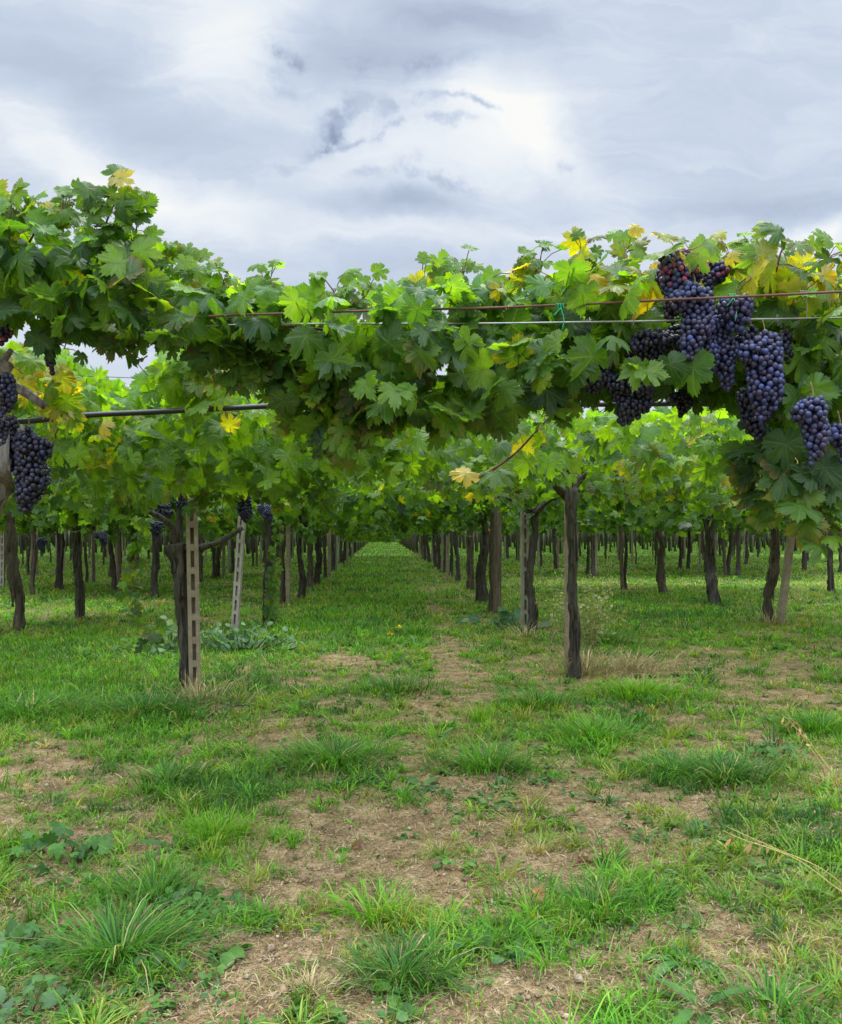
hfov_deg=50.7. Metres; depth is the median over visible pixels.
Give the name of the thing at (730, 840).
dry oat stem
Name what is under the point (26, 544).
grapevine
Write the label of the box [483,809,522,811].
twig
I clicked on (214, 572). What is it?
grapevine
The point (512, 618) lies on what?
leafy weed
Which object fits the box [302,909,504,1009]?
grass tuft
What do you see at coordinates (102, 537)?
grape bunch
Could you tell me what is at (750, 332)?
grape bunch
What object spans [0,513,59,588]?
grapevine
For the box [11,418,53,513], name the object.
grape bunch
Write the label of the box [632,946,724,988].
weed
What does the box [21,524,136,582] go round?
grapevine
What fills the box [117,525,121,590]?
wooden post
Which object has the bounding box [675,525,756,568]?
grapevine
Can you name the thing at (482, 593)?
grapevine
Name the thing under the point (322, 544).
grapevine
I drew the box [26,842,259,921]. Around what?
grass tuft
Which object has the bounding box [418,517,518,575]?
grapevine
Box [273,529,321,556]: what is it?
grapevine
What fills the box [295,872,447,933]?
grass tuft
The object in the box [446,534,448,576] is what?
concrete post
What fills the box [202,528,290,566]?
grapevine
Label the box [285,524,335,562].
grapevine
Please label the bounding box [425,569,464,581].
dry grass tuft
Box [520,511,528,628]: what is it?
concrete post
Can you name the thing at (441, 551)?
concrete post
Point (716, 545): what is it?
concrete post
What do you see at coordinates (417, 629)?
grass tuft
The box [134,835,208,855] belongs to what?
weed
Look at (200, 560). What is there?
grapevine
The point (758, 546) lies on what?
grapevine
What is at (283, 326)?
tied cane
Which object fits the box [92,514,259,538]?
grapevine
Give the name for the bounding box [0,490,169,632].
grapevine
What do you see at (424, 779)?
fallen leaf
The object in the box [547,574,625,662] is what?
feathery weed
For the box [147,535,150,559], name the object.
grapevine
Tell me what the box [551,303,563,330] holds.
vine tie
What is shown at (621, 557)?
wooden post
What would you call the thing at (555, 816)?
twig
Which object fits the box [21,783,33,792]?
fallen leaf
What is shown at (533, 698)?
grass tuft
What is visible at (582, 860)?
fallen leaf
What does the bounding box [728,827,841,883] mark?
dry oat stem
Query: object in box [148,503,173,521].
grape bunch
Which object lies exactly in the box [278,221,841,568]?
grapevine
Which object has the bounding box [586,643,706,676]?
dry grass tuft
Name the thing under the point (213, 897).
leafy weed
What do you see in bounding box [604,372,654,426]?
grape bunch
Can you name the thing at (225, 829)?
grass tuft
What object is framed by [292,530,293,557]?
concrete post
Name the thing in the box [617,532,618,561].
concrete post
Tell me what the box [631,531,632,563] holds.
concrete post
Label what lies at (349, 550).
grapevine
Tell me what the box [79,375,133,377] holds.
trellis wire
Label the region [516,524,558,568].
grapevine
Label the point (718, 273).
grape bunch
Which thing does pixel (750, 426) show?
grape bunch
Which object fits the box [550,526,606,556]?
grapevine
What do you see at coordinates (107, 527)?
grapevine
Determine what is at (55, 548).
concrete post
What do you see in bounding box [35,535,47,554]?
grape bunch
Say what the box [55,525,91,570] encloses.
grapevine
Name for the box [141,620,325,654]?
leafy weed
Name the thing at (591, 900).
grass tuft
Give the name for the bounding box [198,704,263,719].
twig
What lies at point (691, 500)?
grapevine
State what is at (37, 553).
concrete post
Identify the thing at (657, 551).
wooden post
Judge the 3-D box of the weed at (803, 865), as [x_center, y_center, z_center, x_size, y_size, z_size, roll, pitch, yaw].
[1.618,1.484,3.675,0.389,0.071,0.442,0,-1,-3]
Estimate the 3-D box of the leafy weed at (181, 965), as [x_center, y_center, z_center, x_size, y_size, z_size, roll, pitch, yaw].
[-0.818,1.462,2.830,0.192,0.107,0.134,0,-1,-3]
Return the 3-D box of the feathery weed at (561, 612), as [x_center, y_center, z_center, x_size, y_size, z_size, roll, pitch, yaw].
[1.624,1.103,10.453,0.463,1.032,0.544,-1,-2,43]
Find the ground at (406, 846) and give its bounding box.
[0,542,841,1023]
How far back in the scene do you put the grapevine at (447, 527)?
20.87 m
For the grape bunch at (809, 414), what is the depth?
2.53 m
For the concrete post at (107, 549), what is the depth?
47.58 m
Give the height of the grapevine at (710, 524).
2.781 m
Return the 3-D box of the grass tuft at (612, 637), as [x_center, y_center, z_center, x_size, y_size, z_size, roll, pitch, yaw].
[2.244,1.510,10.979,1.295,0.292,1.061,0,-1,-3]
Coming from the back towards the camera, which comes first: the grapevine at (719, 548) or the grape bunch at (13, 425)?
the grapevine at (719, 548)
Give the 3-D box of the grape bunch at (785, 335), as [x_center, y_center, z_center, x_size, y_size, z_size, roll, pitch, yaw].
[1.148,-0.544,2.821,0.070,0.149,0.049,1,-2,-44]
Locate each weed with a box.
[0,821,152,878]
[0,918,82,979]
[0,974,110,1023]
[111,616,216,651]
[131,879,256,927]
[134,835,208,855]
[134,951,196,978]
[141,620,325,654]
[359,1002,413,1023]
[400,635,429,646]
[404,777,440,794]
[453,930,524,965]
[456,607,550,625]
[462,793,524,814]
[501,919,568,961]
[535,567,584,645]
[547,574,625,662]
[575,793,627,808]
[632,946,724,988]
[633,977,763,1023]
[725,740,827,762]
[743,874,837,906]
[768,855,841,877]
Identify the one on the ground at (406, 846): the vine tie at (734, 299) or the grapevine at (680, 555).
the grapevine at (680, 555)
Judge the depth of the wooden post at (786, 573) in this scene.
13.35 m
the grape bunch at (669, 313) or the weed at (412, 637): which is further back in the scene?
the weed at (412, 637)
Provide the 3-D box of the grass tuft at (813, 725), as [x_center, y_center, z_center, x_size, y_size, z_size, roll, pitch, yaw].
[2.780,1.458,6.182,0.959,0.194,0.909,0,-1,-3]
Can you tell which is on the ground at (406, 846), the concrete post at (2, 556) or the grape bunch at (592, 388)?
the concrete post at (2, 556)
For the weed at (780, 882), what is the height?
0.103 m
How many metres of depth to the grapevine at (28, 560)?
28.48 m
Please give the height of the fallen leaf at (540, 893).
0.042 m
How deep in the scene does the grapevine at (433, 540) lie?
37.38 m
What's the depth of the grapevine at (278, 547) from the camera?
42.60 m
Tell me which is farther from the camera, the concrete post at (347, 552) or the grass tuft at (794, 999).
the concrete post at (347, 552)
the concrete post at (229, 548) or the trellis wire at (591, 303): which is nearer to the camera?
the trellis wire at (591, 303)
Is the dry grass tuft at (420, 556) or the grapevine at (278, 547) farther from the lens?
the dry grass tuft at (420, 556)
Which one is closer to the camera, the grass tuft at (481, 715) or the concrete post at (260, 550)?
the grass tuft at (481, 715)
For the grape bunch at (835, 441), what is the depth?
2.65 m
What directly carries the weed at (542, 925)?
on the ground at (406, 846)
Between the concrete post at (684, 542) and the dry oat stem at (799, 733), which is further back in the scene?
the concrete post at (684, 542)
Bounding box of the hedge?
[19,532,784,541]
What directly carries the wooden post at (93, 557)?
on the ground at (406, 846)
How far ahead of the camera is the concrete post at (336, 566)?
31.19 m
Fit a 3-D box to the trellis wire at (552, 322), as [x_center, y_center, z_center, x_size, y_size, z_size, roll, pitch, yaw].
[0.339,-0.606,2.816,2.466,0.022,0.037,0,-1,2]
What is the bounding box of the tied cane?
[279,325,322,329]
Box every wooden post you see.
[88,532,89,558]
[92,530,94,582]
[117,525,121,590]
[255,535,257,566]
[331,533,331,565]
[422,536,423,558]
[493,497,501,612]
[517,531,519,560]
[619,525,623,588]
[656,536,658,565]
[722,529,726,575]
[776,520,794,624]
[805,553,807,569]
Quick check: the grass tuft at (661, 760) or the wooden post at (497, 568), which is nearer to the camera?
the grass tuft at (661, 760)
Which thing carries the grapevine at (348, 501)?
on the ground at (406, 846)
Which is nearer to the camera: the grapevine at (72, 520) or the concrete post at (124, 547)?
the grapevine at (72, 520)
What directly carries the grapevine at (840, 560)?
on the ground at (406, 846)
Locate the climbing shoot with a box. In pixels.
[259,512,284,627]
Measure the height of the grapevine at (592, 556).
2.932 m
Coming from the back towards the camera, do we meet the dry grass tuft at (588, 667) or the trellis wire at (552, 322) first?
the dry grass tuft at (588, 667)
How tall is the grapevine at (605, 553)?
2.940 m
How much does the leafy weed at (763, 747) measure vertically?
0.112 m
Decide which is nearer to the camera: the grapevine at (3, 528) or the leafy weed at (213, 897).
the leafy weed at (213, 897)
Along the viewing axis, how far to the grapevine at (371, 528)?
21.90 m
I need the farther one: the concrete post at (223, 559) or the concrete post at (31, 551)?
the concrete post at (31, 551)
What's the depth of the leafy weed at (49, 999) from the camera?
2.61 m
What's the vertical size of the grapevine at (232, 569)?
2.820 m
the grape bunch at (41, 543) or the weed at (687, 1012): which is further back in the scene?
the grape bunch at (41, 543)
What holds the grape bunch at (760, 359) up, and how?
hanging from the grapevine at (370, 383)
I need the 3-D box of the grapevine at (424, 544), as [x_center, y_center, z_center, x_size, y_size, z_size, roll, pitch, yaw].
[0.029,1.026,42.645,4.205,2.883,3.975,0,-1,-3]
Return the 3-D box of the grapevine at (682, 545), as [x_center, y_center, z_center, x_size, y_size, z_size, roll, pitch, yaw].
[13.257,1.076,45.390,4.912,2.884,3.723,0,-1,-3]
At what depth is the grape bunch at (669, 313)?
2.82 m
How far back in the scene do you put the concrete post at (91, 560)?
24.41 m
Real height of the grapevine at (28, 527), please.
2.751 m
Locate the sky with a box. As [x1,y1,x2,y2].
[0,0,841,440]
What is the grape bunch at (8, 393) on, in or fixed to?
hanging from the grapevine at (111, 289)
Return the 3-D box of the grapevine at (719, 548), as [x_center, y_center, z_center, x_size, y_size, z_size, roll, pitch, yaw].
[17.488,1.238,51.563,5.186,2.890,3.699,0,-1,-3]
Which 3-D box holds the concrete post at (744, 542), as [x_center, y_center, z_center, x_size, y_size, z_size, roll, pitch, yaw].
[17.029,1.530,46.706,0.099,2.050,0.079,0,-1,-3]
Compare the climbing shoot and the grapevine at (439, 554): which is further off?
the grapevine at (439, 554)
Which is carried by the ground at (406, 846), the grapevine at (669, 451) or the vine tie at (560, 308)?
the grapevine at (669, 451)
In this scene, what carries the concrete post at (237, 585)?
on the ground at (406, 846)
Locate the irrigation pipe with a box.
[17,401,671,423]
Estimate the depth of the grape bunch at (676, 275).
2.74 m
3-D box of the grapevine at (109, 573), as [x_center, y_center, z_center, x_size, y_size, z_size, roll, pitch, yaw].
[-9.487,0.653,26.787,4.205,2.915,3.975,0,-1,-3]
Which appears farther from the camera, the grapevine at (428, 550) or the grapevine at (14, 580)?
the grapevine at (428, 550)
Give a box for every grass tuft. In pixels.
[0,678,174,730]
[0,874,298,1000]
[13,678,254,731]
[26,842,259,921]
[75,753,236,800]
[130,797,300,852]
[131,670,269,712]
[223,724,447,782]
[252,957,378,1018]
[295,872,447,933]
[299,617,397,632]
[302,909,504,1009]
[339,670,450,697]
[375,621,451,636]
[395,730,574,779]
[402,549,430,557]
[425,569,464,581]
[451,698,511,725]
[460,681,608,714]
[470,856,732,946]
[497,621,563,640]
[499,704,694,752]
[525,637,641,680]
[560,623,658,647]
[564,670,706,703]
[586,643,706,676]
[605,739,761,783]
[634,743,831,793]
[654,950,841,1023]
[739,605,810,626]
[759,703,841,739]
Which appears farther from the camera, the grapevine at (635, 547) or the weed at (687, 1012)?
the grapevine at (635, 547)
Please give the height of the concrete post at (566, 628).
1.950 m
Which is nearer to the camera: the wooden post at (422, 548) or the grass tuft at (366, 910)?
the grass tuft at (366, 910)
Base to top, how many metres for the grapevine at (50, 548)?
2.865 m
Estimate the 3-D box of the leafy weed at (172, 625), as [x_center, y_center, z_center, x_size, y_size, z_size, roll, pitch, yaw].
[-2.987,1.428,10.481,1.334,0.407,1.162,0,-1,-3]
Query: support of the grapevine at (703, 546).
on the ground at (406, 846)
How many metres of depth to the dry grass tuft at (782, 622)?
13.13 m
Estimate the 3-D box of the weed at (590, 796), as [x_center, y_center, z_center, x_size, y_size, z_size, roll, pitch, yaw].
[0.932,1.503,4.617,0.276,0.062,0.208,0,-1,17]
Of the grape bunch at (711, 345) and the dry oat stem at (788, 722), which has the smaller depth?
the grape bunch at (711, 345)
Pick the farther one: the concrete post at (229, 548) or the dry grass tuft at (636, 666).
the concrete post at (229, 548)
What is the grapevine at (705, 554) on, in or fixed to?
on the ground at (406, 846)
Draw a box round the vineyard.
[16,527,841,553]
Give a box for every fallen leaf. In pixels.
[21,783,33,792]
[351,839,363,850]
[420,776,430,785]
[532,887,548,900]
[576,856,590,866]
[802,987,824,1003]
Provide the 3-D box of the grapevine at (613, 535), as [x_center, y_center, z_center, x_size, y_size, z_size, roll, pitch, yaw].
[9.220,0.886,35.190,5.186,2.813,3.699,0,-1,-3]
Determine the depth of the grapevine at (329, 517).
13.68 m
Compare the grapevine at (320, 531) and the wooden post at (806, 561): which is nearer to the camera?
the wooden post at (806, 561)
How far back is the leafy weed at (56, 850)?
3.83 m
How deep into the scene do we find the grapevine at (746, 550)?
37.36 m
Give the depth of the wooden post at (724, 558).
28.18 m
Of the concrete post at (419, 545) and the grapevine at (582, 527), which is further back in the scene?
the concrete post at (419, 545)
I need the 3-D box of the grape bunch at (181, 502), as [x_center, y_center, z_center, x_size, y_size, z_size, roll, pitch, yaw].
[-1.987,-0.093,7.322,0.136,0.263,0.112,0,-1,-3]
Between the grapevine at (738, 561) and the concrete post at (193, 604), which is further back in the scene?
the grapevine at (738, 561)
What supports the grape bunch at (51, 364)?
hanging from the grapevine at (111, 289)
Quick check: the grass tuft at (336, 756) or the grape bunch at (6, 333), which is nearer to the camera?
the grape bunch at (6, 333)
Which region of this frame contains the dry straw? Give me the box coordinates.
[0,582,841,1023]
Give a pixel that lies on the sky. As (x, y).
(334, 137)
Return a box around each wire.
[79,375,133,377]
[145,317,841,328]
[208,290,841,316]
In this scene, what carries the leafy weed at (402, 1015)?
on the ground at (406, 846)
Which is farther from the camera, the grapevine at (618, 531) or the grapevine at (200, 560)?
the grapevine at (618, 531)
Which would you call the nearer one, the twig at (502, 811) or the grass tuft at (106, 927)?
the grass tuft at (106, 927)
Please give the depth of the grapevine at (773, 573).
13.70 m
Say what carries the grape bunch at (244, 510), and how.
hanging from the grapevine at (199, 452)
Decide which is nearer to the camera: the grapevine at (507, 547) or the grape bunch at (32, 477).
the grape bunch at (32, 477)
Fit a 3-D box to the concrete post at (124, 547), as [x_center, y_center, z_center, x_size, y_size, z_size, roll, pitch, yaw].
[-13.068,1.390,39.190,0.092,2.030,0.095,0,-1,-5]
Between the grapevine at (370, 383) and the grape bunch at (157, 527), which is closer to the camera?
the grapevine at (370, 383)
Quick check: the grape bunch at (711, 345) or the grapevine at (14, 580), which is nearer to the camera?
the grape bunch at (711, 345)
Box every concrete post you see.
[0,512,5,587]
[30,535,32,563]
[36,530,37,573]
[55,537,56,562]
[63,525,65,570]
[90,539,91,580]
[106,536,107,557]
[115,533,117,575]
[124,537,125,561]
[186,495,200,692]
[222,543,224,577]
[228,539,230,571]
[231,516,245,628]
[260,535,261,563]
[286,524,290,603]
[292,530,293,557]
[328,528,330,577]
[335,536,337,570]
[338,536,339,562]
[346,541,348,563]
[419,536,420,555]
[431,542,432,561]
[441,529,442,568]
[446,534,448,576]
[504,531,505,557]
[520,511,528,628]
[537,535,539,565]
[557,527,559,568]
[564,501,569,672]
[595,527,596,574]
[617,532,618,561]
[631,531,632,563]
[683,531,685,558]
[698,530,700,571]
[715,534,716,555]
[744,528,745,557]
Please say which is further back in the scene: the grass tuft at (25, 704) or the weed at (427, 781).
the grass tuft at (25, 704)
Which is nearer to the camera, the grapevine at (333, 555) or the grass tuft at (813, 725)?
the grass tuft at (813, 725)
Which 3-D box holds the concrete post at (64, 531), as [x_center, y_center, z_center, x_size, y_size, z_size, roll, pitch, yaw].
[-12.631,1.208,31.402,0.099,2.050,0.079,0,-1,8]
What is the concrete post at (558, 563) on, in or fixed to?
on the ground at (406, 846)
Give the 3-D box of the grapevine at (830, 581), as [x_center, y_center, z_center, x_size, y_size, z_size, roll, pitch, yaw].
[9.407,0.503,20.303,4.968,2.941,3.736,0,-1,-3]
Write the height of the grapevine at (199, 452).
3.024 m
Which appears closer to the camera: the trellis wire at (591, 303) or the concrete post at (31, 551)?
the trellis wire at (591, 303)
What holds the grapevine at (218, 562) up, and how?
on the ground at (406, 846)
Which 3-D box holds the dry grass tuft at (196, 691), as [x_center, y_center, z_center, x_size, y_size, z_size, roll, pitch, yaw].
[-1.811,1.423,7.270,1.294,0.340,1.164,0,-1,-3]
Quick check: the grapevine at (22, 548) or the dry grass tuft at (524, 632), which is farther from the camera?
the grapevine at (22, 548)
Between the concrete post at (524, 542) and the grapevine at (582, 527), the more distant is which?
the grapevine at (582, 527)
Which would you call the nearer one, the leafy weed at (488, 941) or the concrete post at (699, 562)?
the leafy weed at (488, 941)
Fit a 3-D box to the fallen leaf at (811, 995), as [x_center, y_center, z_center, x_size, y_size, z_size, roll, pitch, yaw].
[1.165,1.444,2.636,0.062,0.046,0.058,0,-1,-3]
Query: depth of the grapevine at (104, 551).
35.98 m
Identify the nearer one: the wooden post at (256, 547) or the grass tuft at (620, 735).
the grass tuft at (620, 735)
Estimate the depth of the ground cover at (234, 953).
3.55 m
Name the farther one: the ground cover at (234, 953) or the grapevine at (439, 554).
the grapevine at (439, 554)
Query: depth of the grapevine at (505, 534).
42.38 m
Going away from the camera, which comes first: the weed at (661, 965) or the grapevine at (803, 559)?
the weed at (661, 965)
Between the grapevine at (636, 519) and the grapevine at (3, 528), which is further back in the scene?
the grapevine at (3, 528)
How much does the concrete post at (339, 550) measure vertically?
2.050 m
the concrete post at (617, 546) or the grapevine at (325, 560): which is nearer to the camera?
the grapevine at (325, 560)
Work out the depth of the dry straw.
3.41 m
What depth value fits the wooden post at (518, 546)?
40.33 m
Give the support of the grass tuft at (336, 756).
on the ground at (406, 846)
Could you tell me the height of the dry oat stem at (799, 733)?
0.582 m
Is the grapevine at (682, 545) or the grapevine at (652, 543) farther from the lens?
the grapevine at (652, 543)
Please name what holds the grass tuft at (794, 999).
on the ground at (406, 846)
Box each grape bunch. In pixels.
[0,324,13,345]
[0,362,17,417]
[0,409,19,471]
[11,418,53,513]
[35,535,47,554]
[39,331,60,375]
[94,530,107,546]
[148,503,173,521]
[148,519,163,536]
[171,493,187,516]
[234,495,252,523]
[256,503,273,522]
[296,510,308,526]
[582,363,613,395]
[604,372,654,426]
[624,324,681,361]
[655,270,678,324]
[657,247,702,304]
[669,273,716,360]
[669,387,692,417]
[701,260,729,290]
[701,335,720,374]
[712,300,738,391]
[716,286,755,332]
[735,320,759,344]
[735,386,774,441]
[737,319,785,420]
[777,323,793,363]
[789,382,831,466]
[829,411,841,463]
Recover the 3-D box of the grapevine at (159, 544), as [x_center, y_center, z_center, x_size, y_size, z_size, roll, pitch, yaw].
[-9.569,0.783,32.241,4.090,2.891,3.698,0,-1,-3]
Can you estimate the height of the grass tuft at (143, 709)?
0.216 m
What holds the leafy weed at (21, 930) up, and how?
on the ground at (406, 846)
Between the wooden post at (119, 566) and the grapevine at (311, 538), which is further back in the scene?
the wooden post at (119, 566)
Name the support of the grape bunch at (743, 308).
attached to the grapevine at (370, 383)
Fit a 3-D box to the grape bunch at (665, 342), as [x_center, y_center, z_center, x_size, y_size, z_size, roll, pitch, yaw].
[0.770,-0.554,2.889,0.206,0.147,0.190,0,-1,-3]
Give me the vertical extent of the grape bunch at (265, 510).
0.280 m
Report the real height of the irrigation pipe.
0.194 m
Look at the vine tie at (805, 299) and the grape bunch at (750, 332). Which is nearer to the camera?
the vine tie at (805, 299)
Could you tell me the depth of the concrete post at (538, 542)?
35.14 m
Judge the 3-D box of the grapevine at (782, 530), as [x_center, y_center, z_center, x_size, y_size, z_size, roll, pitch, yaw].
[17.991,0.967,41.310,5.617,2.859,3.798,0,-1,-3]
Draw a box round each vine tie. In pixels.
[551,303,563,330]
[726,293,736,320]
[795,290,807,316]
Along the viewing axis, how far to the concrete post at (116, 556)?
26.91 m
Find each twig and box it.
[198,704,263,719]
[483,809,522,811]
[541,815,574,819]
[572,843,625,866]
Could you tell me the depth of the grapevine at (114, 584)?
20.48 m
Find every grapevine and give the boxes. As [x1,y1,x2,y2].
[0,164,322,516]
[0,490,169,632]
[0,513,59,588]
[0,514,138,589]
[2,342,431,692]
[3,425,128,521]
[3,503,133,595]
[7,491,213,619]
[16,525,64,543]
[16,531,30,565]
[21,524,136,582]
[25,534,27,556]
[26,528,71,574]
[29,511,117,589]
[31,501,251,597]
[40,528,71,560]
[49,529,87,561]
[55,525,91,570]
[84,528,105,564]
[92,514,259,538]
[107,479,398,625]
[108,527,164,577]
[114,530,160,569]
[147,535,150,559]
[161,525,291,578]
[163,520,227,581]
[169,527,259,573]
[183,490,389,603]
[185,524,220,577]
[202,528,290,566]
[228,507,445,587]
[245,485,404,583]
[248,487,421,598]
[254,523,376,569]
[263,531,295,562]
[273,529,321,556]
[276,529,279,557]
[277,522,394,577]
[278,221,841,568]
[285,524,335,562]
[305,528,359,562]
[320,527,383,564]
[331,482,627,611]
[331,534,334,570]
[341,406,797,678]
[349,542,350,557]
[353,490,580,602]
[369,439,691,632]
[375,501,547,590]
[376,496,543,582]
[388,525,467,572]
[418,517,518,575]
[421,526,440,569]
[423,531,464,559]
[425,530,479,562]
[432,531,434,563]
[434,529,475,566]
[479,524,542,565]
[502,516,623,531]
[503,526,563,559]
[506,527,550,558]
[514,520,618,575]
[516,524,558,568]
[538,516,680,574]
[539,507,735,588]
[548,525,665,558]
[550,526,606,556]
[555,503,708,594]
[578,525,650,560]
[597,491,788,604]
[600,488,792,621]
[602,524,728,565]
[606,525,685,562]
[623,530,698,555]
[635,528,682,568]
[639,529,696,558]
[661,515,788,575]
[662,522,784,574]
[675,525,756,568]
[689,489,783,517]
[701,527,780,564]
[702,527,744,559]
[704,527,746,572]
[704,529,735,555]
[715,530,721,555]
[733,505,835,592]
[742,527,834,569]
[756,531,759,556]
[780,528,808,560]
[787,515,840,534]
[796,525,841,572]
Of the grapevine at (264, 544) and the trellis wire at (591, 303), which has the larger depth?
the grapevine at (264, 544)
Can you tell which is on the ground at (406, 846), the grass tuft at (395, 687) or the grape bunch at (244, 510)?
the grass tuft at (395, 687)
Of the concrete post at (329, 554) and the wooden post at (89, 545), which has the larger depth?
the wooden post at (89, 545)
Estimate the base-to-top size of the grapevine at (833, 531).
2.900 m
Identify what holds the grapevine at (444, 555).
on the ground at (406, 846)
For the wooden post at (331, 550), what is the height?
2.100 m
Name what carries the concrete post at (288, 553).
on the ground at (406, 846)
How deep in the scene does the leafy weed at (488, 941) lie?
2.94 m
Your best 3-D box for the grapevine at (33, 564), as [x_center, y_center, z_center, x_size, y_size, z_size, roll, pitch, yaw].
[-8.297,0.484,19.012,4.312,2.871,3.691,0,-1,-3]
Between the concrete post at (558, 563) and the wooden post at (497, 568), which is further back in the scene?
the concrete post at (558, 563)
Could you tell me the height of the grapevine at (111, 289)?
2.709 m
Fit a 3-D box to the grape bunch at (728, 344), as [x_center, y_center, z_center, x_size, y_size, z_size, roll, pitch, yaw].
[0.932,-0.520,2.775,0.126,0.292,0.084,0,-1,-3]
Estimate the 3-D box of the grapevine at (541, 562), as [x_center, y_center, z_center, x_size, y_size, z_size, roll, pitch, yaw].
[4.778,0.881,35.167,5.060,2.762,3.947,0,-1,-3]
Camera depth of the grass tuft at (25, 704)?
6.84 m
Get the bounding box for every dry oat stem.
[721,830,841,891]
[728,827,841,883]
[781,717,841,787]
[793,725,841,797]
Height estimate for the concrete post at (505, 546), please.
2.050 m
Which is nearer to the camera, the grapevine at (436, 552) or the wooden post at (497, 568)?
the wooden post at (497, 568)
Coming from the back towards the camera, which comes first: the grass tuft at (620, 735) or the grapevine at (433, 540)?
the grapevine at (433, 540)
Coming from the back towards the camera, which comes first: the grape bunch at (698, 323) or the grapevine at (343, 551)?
the grapevine at (343, 551)
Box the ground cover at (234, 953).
[0,607,841,1023]
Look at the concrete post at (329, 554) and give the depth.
26.00 m
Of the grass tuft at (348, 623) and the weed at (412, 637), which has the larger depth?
the grass tuft at (348, 623)
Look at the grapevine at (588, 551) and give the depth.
27.34 m
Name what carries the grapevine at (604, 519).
on the ground at (406, 846)
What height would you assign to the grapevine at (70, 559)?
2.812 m
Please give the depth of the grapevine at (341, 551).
38.80 m
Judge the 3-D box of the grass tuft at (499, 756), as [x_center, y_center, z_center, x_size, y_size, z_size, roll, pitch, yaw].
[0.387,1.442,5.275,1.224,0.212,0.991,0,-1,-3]
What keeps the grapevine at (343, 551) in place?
on the ground at (406, 846)
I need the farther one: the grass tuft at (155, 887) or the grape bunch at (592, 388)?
the grass tuft at (155, 887)
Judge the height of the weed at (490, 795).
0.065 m
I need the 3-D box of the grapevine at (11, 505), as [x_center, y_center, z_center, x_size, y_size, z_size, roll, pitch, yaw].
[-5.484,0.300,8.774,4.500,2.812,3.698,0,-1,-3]
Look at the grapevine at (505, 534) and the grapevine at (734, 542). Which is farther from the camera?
the grapevine at (734, 542)
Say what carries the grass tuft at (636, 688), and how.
on the ground at (406, 846)
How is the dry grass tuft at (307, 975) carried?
on the ground at (406, 846)
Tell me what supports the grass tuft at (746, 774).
on the ground at (406, 846)
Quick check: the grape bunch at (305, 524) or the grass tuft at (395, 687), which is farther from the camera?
the grape bunch at (305, 524)
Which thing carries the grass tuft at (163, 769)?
on the ground at (406, 846)
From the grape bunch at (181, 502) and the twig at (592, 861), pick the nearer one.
the twig at (592, 861)
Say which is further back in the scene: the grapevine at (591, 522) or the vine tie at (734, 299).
the grapevine at (591, 522)
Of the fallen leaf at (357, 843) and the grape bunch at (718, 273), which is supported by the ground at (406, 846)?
the fallen leaf at (357, 843)
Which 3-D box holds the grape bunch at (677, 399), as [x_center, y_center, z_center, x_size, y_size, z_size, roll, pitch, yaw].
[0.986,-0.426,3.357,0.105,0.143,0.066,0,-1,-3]
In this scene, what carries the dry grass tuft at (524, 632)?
on the ground at (406, 846)
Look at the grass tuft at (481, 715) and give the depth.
6.62 m
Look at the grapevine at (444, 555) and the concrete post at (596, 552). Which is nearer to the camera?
the concrete post at (596, 552)
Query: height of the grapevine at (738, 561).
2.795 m
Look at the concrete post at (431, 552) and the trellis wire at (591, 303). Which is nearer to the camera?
the trellis wire at (591, 303)

